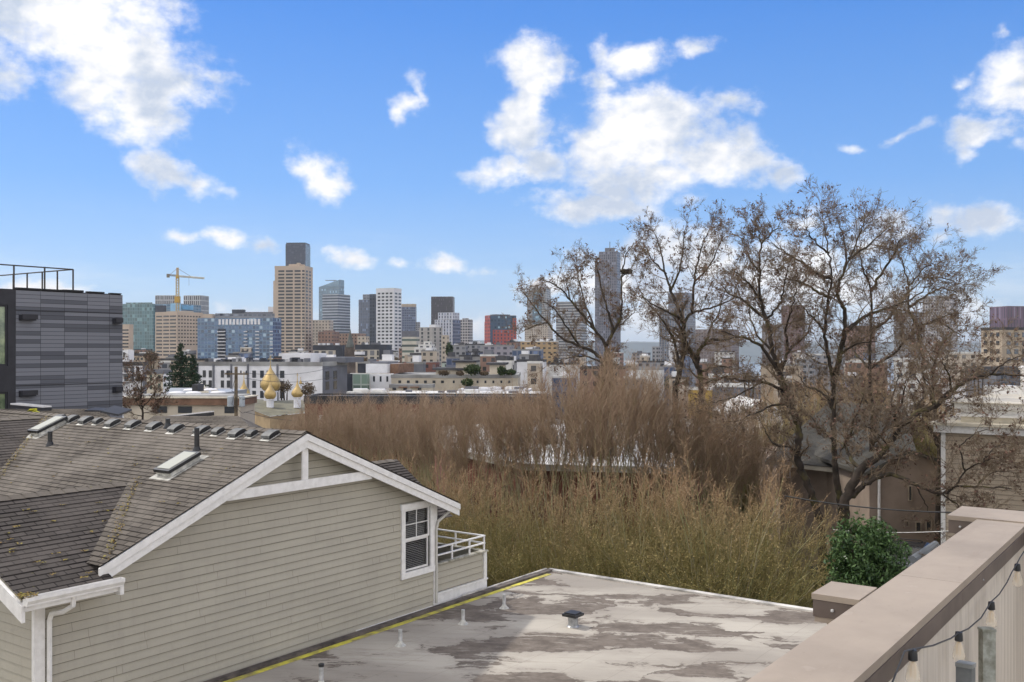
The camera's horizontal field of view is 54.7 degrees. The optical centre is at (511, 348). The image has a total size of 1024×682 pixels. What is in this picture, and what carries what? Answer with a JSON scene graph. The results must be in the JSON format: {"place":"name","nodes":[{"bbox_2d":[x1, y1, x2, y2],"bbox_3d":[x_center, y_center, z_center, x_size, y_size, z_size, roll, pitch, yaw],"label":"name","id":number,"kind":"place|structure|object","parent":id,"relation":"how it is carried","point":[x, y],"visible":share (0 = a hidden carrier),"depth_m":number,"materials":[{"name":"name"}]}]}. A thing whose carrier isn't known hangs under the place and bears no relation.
{"place":"outdoors","nodes":[
{"label":"outdoors","id":0,"kind":"place"},
{"bbox_2d":[148,411,262,478],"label":"shingled roof house","id":1,"kind":"structure","parent":0,"point":[206,417],"depth_m":33.12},
{"bbox_2d":[284,393,341,442],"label":"upright bare tree","id":2,"kind":"object","parent":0,"point":[307,419],"visible":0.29,"depth_m":73.92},
{"bbox_2d":[308,390,366,454],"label":"upright bare tree","id":3,"kind":"object","parent":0,"point":[317,426],"visible":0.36,"depth_m":69.66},
{"bbox_2d":[321,385,398,460],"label":"upright bare tree","id":4,"kind":"object","parent":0,"point":[352,435],"visible":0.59,"depth_m":65.36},
{"bbox_2d":[346,390,429,468],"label":"upright bare tree","id":5,"kind":"object","parent":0,"point":[365,435],"visible":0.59,"depth_m":62.73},
{"bbox_2d":[372,380,450,485],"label":"upright bare tree","id":6,"kind":"object","parent":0,"point":[400,433],"visible":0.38,"depth_m":59.83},
{"bbox_2d":[399,387,481,542],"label":"upright bare tree","id":7,"kind":"object","parent":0,"point":[420,442],"visible":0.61,"depth_m":56.84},
{"bbox_2d":[425,379,513,546],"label":"upright bare tree","id":8,"kind":"object","parent":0,"point":[460,430],"visible":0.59,"depth_m":53.86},
{"bbox_2d":[0,0,1023,341],"label":"sky","id":9,"kind":"structure","parent":0,"point":[425,149],"materials":[{"name":"blue"}]},
{"bbox_2d":[556,301,586,365],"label":"wide grey tower","id":10,"kind":"structure","parent":0,"point":[559,323],"depth_m":1508.73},
{"bbox_2d":[433,391,936,606],"bbox_3d":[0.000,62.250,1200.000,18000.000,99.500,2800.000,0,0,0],"label":"ground","id":11,"kind":"structure","parent":0,"point":[782,428],"depth_m":345.85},
{"bbox_2d":[0,287,122,417],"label":"panel clad building","id":12,"kind":"structure","parent":11,"relation":"on","point":[61,349],"depth_m":42.03,"materials":[{"name":"metal"}]},
{"bbox_2d":[0,305,6,365],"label":"window","id":13,"kind":"structure","parent":12,"relation":"in","point":[3,308],"depth_m":40.11,"materials":[{"name":"green glass"}]},
{"bbox_2d":[0,264,73,289],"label":"roof railing","id":14,"kind":"object","parent":12,"relation":"on","point":[14,274],"visible":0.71,"depth_m":43.50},
{"bbox_2d":[0,403,131,557],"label":"shingled back roof","id":15,"kind":"structure","parent":11,"relation":"on","point":[105,412],"depth_m":36.23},
{"bbox_2d":[123,324,132,349],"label":"ribbon building","id":16,"kind":"structure","parent":11,"relation":"on","point":[127,336],"depth_m":901.48,"materials":[{"name":"beige concrete"}]},
{"bbox_2d":[123,362,148,417],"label":"grey modern house","id":17,"kind":"structure","parent":11,"relation":"on","point":[137,365],"depth_m":190.70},
{"bbox_2d":[123,302,154,351],"bbox_3d":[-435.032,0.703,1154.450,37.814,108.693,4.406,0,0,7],"label":"teal glass building","id":18,"kind":"structure","parent":11,"relation":"on","point":[140,316],"depth_m":1151.89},
{"bbox_2d":[123,353,180,419],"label":"bare tree","id":19,"kind":"object","parent":11,"relation":"on","point":[139,392],"visible":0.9,"depth_m":71.88,"materials":[{"name":"brown plant"}]},
{"bbox_2d":[146,369,171,392],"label":"cream green house","id":20,"kind":"structure","parent":11,"relation":"on","point":[159,372],"depth_m":175.69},
{"bbox_2d":[155,303,200,311],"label":"unfinished tower","id":21,"kind":"structure","parent":11,"relation":"on","point":[172,307],"depth_m":1357.18,"materials":[{"name":"blue glass"}]},
{"bbox_2d":[155,311,202,357],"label":"beige ribbon building","id":22,"kind":"structure","parent":11,"relation":"on","point":[174,330],"depth_m":1059.79,"materials":[{"name":"concrete"}]},
{"bbox_2d":[163,343,195,391],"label":"fir tree","id":23,"kind":"object","parent":11,"relation":"on","point":[180,366],"visible":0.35,"depth_m":139.45,"materials":[{"name":"green plant"}]},
{"bbox_2d":[123,384,257,423],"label":"beige flat building","id":24,"kind":"structure","parent":11,"relation":"on","point":[193,400],"depth_m":104.38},
{"bbox_2d":[183,354,209,387],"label":"fir tree","id":25,"kind":"object","parent":11,"relation":"on","point":[194,377],"visible":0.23,"depth_m":135.84,"materials":[{"name":"green plant"}]},
{"bbox_2d":[184,295,208,313],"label":"patterned tower","id":26,"kind":"structure","parent":11,"relation":"on","point":[202,301],"depth_m":1603.77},
{"bbox_2d":[197,316,280,360],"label":"blue glass apartments","id":27,"kind":"structure","parent":11,"relation":"on","point":[219,338],"depth_m":806.26,"materials":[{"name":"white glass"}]},
{"bbox_2d":[225,367,252,415],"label":"utility pole","id":28,"kind":"object","parent":11,"relation":"on","point":[232,401],"visible":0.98,"depth_m":87.56,"materials":[{"name":"brown wood"}]},
{"bbox_2d":[0,410,487,681],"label":"gabled house","id":29,"kind":"structure","parent":11,"relation":"on","point":[286,541],"depth_m":20.64,"materials":[{"name":"beige"}]},
{"bbox_2d":[400,500,434,579],"bbox_3d":[-2.458,4.750,24.837,0.335,1.840,1.280,0,0,36],"label":"window","id":30,"kind":"structure","parent":29,"relation":"in","point":[412,523],"depth_m":24.90,"materials":[{"name":"white paint"}]},
{"bbox_2d":[215,310,274,317],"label":"grey hospital block","id":31,"kind":"structure","parent":11,"relation":"on","point":[239,313],"depth_m":1251.96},
{"bbox_2d":[240,356,304,428],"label":"domed church","id":32,"kind":"structure","parent":11,"relation":"on","point":[269,405],"depth_m":126.57,"materials":[{"name":"gold metal"}]},
{"bbox_2d":[196,353,363,416],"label":"white apartments","id":33,"kind":"structure","parent":11,"relation":"on","point":[212,371],"depth_m":218.87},
{"bbox_2d":[275,263,312,352],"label":"beige ribbon tower","id":34,"kind":"structure","parent":11,"relation":"on","point":[294,297],"depth_m":1002.40,"materials":[{"name":"concrete"}]},
{"bbox_2d":[286,243,309,266],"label":"dark tower","id":35,"kind":"structure","parent":11,"relation":"on","point":[296,253],"depth_m":2151.85,"materials":[{"name":"grey glass"}]},
{"bbox_2d":[313,320,332,344],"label":"cream office","id":36,"kind":"structure","parent":11,"relation":"on","point":[322,325],"depth_m":1301.13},
{"bbox_2d":[318,331,338,344],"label":"brown brick block","id":37,"kind":"structure","parent":11,"relation":"on","point":[326,337],"depth_m":1002.88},
{"bbox_2d":[313,343,344,356],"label":"two tone apartments","id":38,"kind":"structure","parent":11,"relation":"on","point":[337,349],"depth_m":560.17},
{"bbox_2d":[319,280,343,319],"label":"slant topped tower","id":39,"kind":"structure","parent":11,"relation":"on","point":[336,287],"depth_m":1760.15,"materials":[{"name":"blue glass"}]},
{"bbox_2d":[322,294,349,332],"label":"striped tower","id":40,"kind":"structure","parent":11,"relation":"on","point":[336,308],"depth_m":1508.04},
{"bbox_2d":[344,329,355,373],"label":"spired church","id":41,"kind":"structure","parent":11,"relation":"on","point":[349,350],"depth_m":517.89,"materials":[{"name":"stone"}]},
{"bbox_2d":[359,294,369,336],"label":"dark blue tower","id":42,"kind":"structure","parent":11,"relation":"on","point":[364,315],"depth_m":1502.12,"materials":[{"name":"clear glass"}]},
{"bbox_2d":[370,294,375,343],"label":"dark slab tower","id":43,"kind":"structure","parent":11,"relation":"on","point":[372,318],"depth_m":1021.14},
{"bbox_2d":[355,343,391,360],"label":"two tone apartments","id":44,"kind":"structure","parent":11,"relation":"on","point":[373,350],"depth_m":560.91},
{"bbox_2d":[347,361,413,390],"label":"glass corner building","id":45,"kind":"structure","parent":11,"relation":"on","point":[377,375],"depth_m":241.55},
{"bbox_2d":[376,288,401,359],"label":"white grid tower","id":46,"kind":"structure","parent":11,"relation":"on","point":[388,316],"depth_m":964.53,"materials":[{"name":"concrete"}]},
{"bbox_2d":[402,304,419,330],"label":"brown capped tower","id":47,"kind":"structure","parent":11,"relation":"on","point":[409,318],"depth_m":1600.50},
{"bbox_2d":[402,337,419,362],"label":"cream banded block","id":48,"kind":"structure","parent":11,"relation":"on","point":[409,344],"depth_m":761.39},
{"bbox_2d":[389,384,434,390],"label":"cream wing","id":49,"kind":"structure","parent":11,"relation":"on","point":[404,387],"depth_m":222.13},
{"bbox_2d":[304,393,547,487],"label":"brick apartments","id":50,"kind":"structure","parent":11,"relation":"on","point":[358,395],"depth_m":99.04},
{"bbox_2d":[419,325,442,366],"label":"concrete slab tower","id":51,"kind":"structure","parent":11,"relation":"on","point":[433,333],"depth_m":835.43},
{"bbox_2d":[431,297,454,324],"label":"black tower","id":52,"kind":"structure","parent":11,"relation":"on","point":[442,304],"depth_m":2001.52,"materials":[{"name":"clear glass"}]},
{"bbox_2d":[435,312,460,344],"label":"white split tower","id":53,"kind":"structure","parent":11,"relation":"on","point":[449,323],"depth_m":1105.12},
{"bbox_2d":[391,360,520,390],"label":"cream long building","id":54,"kind":"structure","parent":11,"relation":"on","point":[452,379],"depth_m":235.59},
{"bbox_2d":[370,439,542,560],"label":"dense bare tree","id":55,"kind":"object","parent":11,"relation":"on","point":[468,495],"visible":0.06,"depth_m":44.50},
{"bbox_2d":[388,389,543,393],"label":"white roof building","id":56,"kind":"structure","parent":11,"relation":"on","point":[410,391],"depth_m":179.32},
{"bbox_2d":[460,318,472,344],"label":"gridded grey tower","id":57,"kind":"structure","parent":11,"relation":"on","point":[466,330],"depth_m":1302.77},
{"bbox_2d":[480,350,497,371],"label":"building","id":58,"kind":"structure","parent":11,"relation":"on","point":[487,356],"depth_m":395.32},
{"bbox_2d":[483,342,514,355],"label":"apartments","id":59,"kind":"structure","parent":11,"relation":"on","point":[499,349],"depth_m":621.19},
{"bbox_2d":[484,314,515,344],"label":"red blue block","id":60,"kind":"structure","parent":11,"relation":"on","point":[494,333],"depth_m":1055.57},
{"bbox_2d":[458,378,552,579],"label":"upright bare tree","id":61,"kind":"object","parent":11,"relation":"on","point":[475,440],"visible":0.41,"depth_m":51.57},
{"bbox_2d":[438,447,589,586],"bbox_3d":[-0.846,8.307,40.933,8.765,8.436,7.546,0,0,-43],"label":"bush","id":62,"kind":"object","parent":11,"relation":"on","point":[474,514],"visible":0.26,"depth_m":40.67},
{"bbox_2d":[203,568,826,681],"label":"flat roofed building","id":63,"kind":"structure","parent":11,"relation":"on","point":[630,631],"depth_m":22.44,"materials":[{"name":"concrete"}]},
{"bbox_2d":[562,610,583,627],"bbox_3d":[1.449,6.430,23.530,0.380,0.340,0.380,0,0,36],"label":"roof vent","id":64,"kind":"object","parent":63,"relation":"on","point":[573,616],"visible":1,"depth_m":23.43,"materials":[{"name":"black metal"}]},
{"bbox_2d":[746,506,1023,681],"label":"roof deck parapet","id":65,"kind":"structure","parent":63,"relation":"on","point":[949,587],"depth_m":4.56,"materials":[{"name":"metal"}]},
{"bbox_2d":[892,551,1023,681],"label":"string light","id":66,"kind":"object","parent":65,"relation":"hanging from","point":[913,654],"visible":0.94,"depth_m":4.44,"materials":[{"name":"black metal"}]},
{"bbox_2d":[955,660,975,681],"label":"junction box","id":67,"kind":"object","parent":65,"relation":"attached to","point":[965,671],"visible":1,"depth_m":4.13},
{"bbox_2d":[977,627,996,681],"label":"wooden post","id":68,"kind":"object","parent":65,"relation":"attached to","point":[986,654],"visible":1,"depth_m":4.82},
{"bbox_2d":[473,364,584,567],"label":"upright bare tree","id":69,"kind":"object","parent":11,"relation":"on","point":[495,446],"visible":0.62,"depth_m":49.34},
{"bbox_2d":[516,359,546,388],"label":"apartments","id":70,"kind":"structure","parent":11,"relation":"on","point":[522,366],"depth_m":331.20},
{"bbox_2d":[527,355,542,390],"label":"building","id":71,"kind":"structure","parent":11,"relation":"on","point":[534,362],"depth_m":308.97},
{"bbox_2d":[525,277,552,340],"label":"pyramid tower","id":72,"kind":"structure","parent":11,"relation":"on","point":[547,333],"depth_m":1805.05,"materials":[{"name":"beige glass"}]},
{"bbox_2d":[520,339,558,361],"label":"apartments","id":73,"kind":"structure","parent":11,"relation":"on","point":[548,350],"depth_m":741.36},
{"bbox_2d":[457,446,668,586],"bbox_3d":[1.860,8.106,38.815,8.891,8.839,9.107,0,0,31],"label":"bush","id":74,"kind":"object","parent":11,"relation":"on","point":[512,575],"visible":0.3,"depth_m":38.00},
{"bbox_2d":[506,356,619,568],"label":"upright bare tree","id":75,"kind":"object","parent":11,"relation":"on","point":[529,419],"visible":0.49,"depth_m":47.53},
{"bbox_2d":[546,358,579,404],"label":"apartments","id":76,"kind":"structure","parent":11,"relation":"on","point":[551,373],"depth_m":351.75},
{"bbox_2d":[552,372,575,418],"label":"building","id":77,"kind":"structure","parent":11,"relation":"on","point":[555,378],"depth_m":314.52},
{"bbox_2d":[500,228,664,457],"bbox_3d":[4.382,2.658,60.388,10.486,20.141,7.388,0,0,0],"label":"bare tree","id":78,"kind":"object","parent":11,"relation":"on","point":[619,323],"visible":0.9,"depth_m":59.88,"materials":[{"name":"brown plant"}]},
{"bbox_2d":[435,417,761,571],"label":"white roofed hall","id":79,"kind":"structure","parent":11,"relation":"on","point":[471,466],"depth_m":54.46,"materials":[{"name":"brick"}]},
{"bbox_2d":[579,366,627,416],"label":"block","id":80,"kind":"structure","parent":11,"relation":"on","point":[589,378],"depth_m":332.52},
{"bbox_2d":[528,336,679,571],"bbox_3d":[4.271,5.806,46.086,6.976,13.400,6.389,0,0,12],"label":"upright bare tree","id":81,"kind":"object","parent":11,"relation":"on","point":[610,416],"visible":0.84,"depth_m":45.11,"materials":[{"name":"plant"}]},
{"bbox_2d":[595,248,620,365],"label":"tallest right tower","id":82,"kind":"structure","parent":11,"relation":"on","point":[612,258],"depth_m":1356.51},
{"bbox_2d":[564,349,698,574],"bbox_3d":[5.755,6.230,47.086,6.420,12.552,6.690,0,0,-1],"label":"upright bare tree","id":83,"kind":"object","parent":11,"relation":"on","point":[662,427],"visible":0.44,"depth_m":46.39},
{"bbox_2d":[532,448,746,593],"bbox_3d":[4.652,8.007,37.073,8.084,9.038,9.391,0,0,16],"label":"bush","id":84,"kind":"object","parent":11,"relation":"on","point":[622,556],"visible":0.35,"depth_m":36.61,"materials":[{"name":"plant"}]},
{"bbox_2d":[610,351,742,576],"bbox_3d":[7.292,6.293,46.581,5.925,12.425,6.469,0,0,-18],"label":"upright bare tree","id":85,"kind":"object","parent":11,"relation":"on","point":[655,442],"visible":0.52,"depth_m":45.94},
{"bbox_2d":[659,292,695,386],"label":"chamfered tower","id":86,"kind":"structure","parent":11,"relation":"on","point":[690,323],"depth_m":1514.71,"materials":[{"name":"brown glass"}]},
{"bbox_2d":[619,196,774,547],"bbox_3d":[9.723,2.417,51.914,8.607,20.557,6.530,0,0,0],"label":"bare tree","id":87,"kind":"object","parent":11,"relation":"on","point":[685,348],"visible":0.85,"depth_m":52.01,"materials":[{"name":"brown plant"}]},
{"bbox_2d":[583,436,835,607],"bbox_3d":[7.340,7.692,35.724,9.729,9.672,9.965,0,0,0],"label":"bush","id":88,"kind":"object","parent":11,"relation":"on","point":[734,582],"visible":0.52,"depth_m":34.65,"materials":[{"name":"plant"}]},
{"bbox_2d":[655,378,777,587],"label":"upright bare tree","id":89,"kind":"object","parent":11,"relation":"on","point":[742,455],"visible":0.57,"depth_m":45.59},
{"bbox_2d":[696,329,738,386],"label":"brown wide block","id":90,"kind":"structure","parent":11,"relation":"on","point":[734,347],"depth_m":1213.62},
{"bbox_2d":[666,390,786,553],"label":"upright bare tree","id":91,"kind":"object","parent":11,"relation":"on","point":[745,471],"visible":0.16,"depth_m":48.44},
{"bbox_2d":[712,383,760,415],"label":"block","id":92,"kind":"structure","parent":11,"relation":"on","point":[741,387],"depth_m":262.40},
{"bbox_2d":[684,406,806,564],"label":"upright bare tree","id":93,"kind":"object","parent":11,"relation":"on","point":[760,469],"visible":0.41,"depth_m":47.19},
{"bbox_2d":[669,195,841,583],"bbox_3d":[10.706,2.951,42.257,8.772,19.490,6.921,0,0,0],"label":"bare tree","id":94,"kind":"object","parent":11,"relation":"on","point":[776,365],"visible":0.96,"depth_m":41.87,"materials":[{"name":"brown plant"}]},
{"bbox_2d":[710,379,805,544],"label":"dense bare tree","id":95,"kind":"object","parent":11,"relation":"on","point":[746,493],"visible":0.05,"depth_m":61.04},
{"bbox_2d":[670,467,860,607],"bbox_3d":[9.702,8.420,38.061,7.342,8.209,8.529,0,0,3],"label":"bush","id":96,"kind":"object","parent":11,"relation":"on","point":[806,601],"visible":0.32,"depth_m":37.56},
{"bbox_2d":[762,324,783,362],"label":"grey brown block","id":97,"kind":"structure","parent":11,"relation":"on","point":[764,337],"depth_m":1309.63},
{"bbox_2d":[726,367,823,474],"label":"dense bare tree","id":98,"kind":"object","parent":11,"relation":"on","point":[786,420],"visible":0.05,"depth_m":63.17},
{"bbox_2d":[760,363,802,407],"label":"block","id":99,"kind":"structure","parent":11,"relation":"on","point":[766,372],"depth_m":384.52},
{"bbox_2d":[781,305,804,362],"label":"reddish tower","id":100,"kind":"structure","parent":11,"relation":"on","point":[793,337],"depth_m":1458.38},
{"bbox_2d":[759,359,855,437],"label":"dense bare tree","id":101,"kind":"object","parent":11,"relation":"on","point":[805,399],"visible":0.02,"depth_m":70.32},
{"bbox_2d":[809,354,844,399],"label":"block","id":102,"kind":"structure","parent":11,"relation":"on","point":[822,358],"depth_m":604.81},
{"bbox_2d":[756,402,920,595],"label":"hip roof house","id":103,"kind":"structure","parent":11,"relation":"on","point":[816,470],"depth_m":50.24,"materials":[{"name":"brown"}]},
{"bbox_2d":[738,174,973,516],"bbox_3d":[14.809,2.504,42.311,10.107,20.383,7.864,0,0,16],"label":"bare tree","id":104,"kind":"object","parent":11,"relation":"on","point":[835,289],"visible":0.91,"depth_m":42.82,"materials":[{"name":"brown plant"}]},
{"bbox_2d":[845,360,887,400],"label":"block","id":105,"kind":"structure","parent":11,"relation":"on","point":[856,363],"depth_m":404.25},
{"bbox_2d":[821,509,912,588],"bbox_3d":[11.153,8.767,30.999,2.821,7.488,2.717,0,0,21],"label":"evergreen bush","id":106,"kind":"object","parent":11,"relation":"on","point":[866,563],"visible":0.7,"depth_m":30.72,"materials":[{"name":"green plant"}]},
{"bbox_2d":[814,432,937,562],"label":"tan gabled house","id":107,"kind":"structure","parent":11,"relation":"on","point":[890,492],"depth_m":43.50,"materials":[{"name":"paint"}]},
{"bbox_2d":[779,312,1023,578],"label":"bare tree","id":108,"kind":"object","parent":11,"relation":"on","point":[851,490],"visible":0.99,"depth_m":35.71,"materials":[{"name":"brown plant"}]},
{"bbox_2d":[801,186,1010,451],"bbox_3d":[18.382,2.508,46.163,10.451,20.386,7.972,0,0,0],"label":"bare tree","id":109,"kind":"object","parent":11,"relation":"on","point":[954,313],"visible":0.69,"depth_m":46.10,"materials":[{"name":"brown plant"}]},
{"bbox_2d":[893,358,941,416],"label":"block","id":110,"kind":"structure","parent":11,"relation":"on","point":[897,375],"depth_m":335.06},
{"bbox_2d":[867,375,975,455],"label":"dense bare tree","id":111,"kind":"object","parent":11,"relation":"on","point":[926,418],"visible":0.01,"depth_m":64.86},
{"bbox_2d":[923,295,957,357],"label":"white lattice tower","id":112,"kind":"structure","parent":11,"relation":"on","point":[932,330],"depth_m":1311.88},
{"bbox_2d":[889,304,999,544],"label":"bare tree","id":113,"kind":"object","parent":11,"relation":"on","point":[937,505],"visible":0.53,"depth_m":40.92,"materials":[{"name":"brown plant"}]},
{"bbox_2d":[911,382,978,457],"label":"dense bare tree","id":114,"kind":"object","parent":11,"relation":"on","point":[931,447],"visible":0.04,"depth_m":62.29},
{"bbox_2d":[942,352,980,381],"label":"block","id":115,"kind":"structure","parent":11,"relation":"on","point":[964,354],"depth_m":504.97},
{"bbox_2d":[931,366,1023,543],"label":"beige sided block","id":116,"kind":"structure","parent":11,"relation":"on","point":[965,426],"depth_m":37.40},
{"bbox_2d":[965,366,1019,395],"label":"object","id":117,"kind":"structure","parent":11,"relation":"on","point":[1000,377],"depth_m":151.23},
{"bbox_2d":[981,327,1023,365],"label":"beige right apartments","id":118,"kind":"structure","parent":11,"relation":"on","point":[1005,352],"depth_m":331.42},
{"bbox_2d":[990,306,1023,326],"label":"purple block","id":119,"kind":"structure","parent":11,"relation":"on","point":[1004,313],"depth_m":702.43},
{"bbox_2d":[473,340,980,361],"bbox_3d":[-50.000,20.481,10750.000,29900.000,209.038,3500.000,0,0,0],"label":"hills","id":120,"kind":"structure","parent":0,"point":[754,351],"depth_m":9560.97,"materials":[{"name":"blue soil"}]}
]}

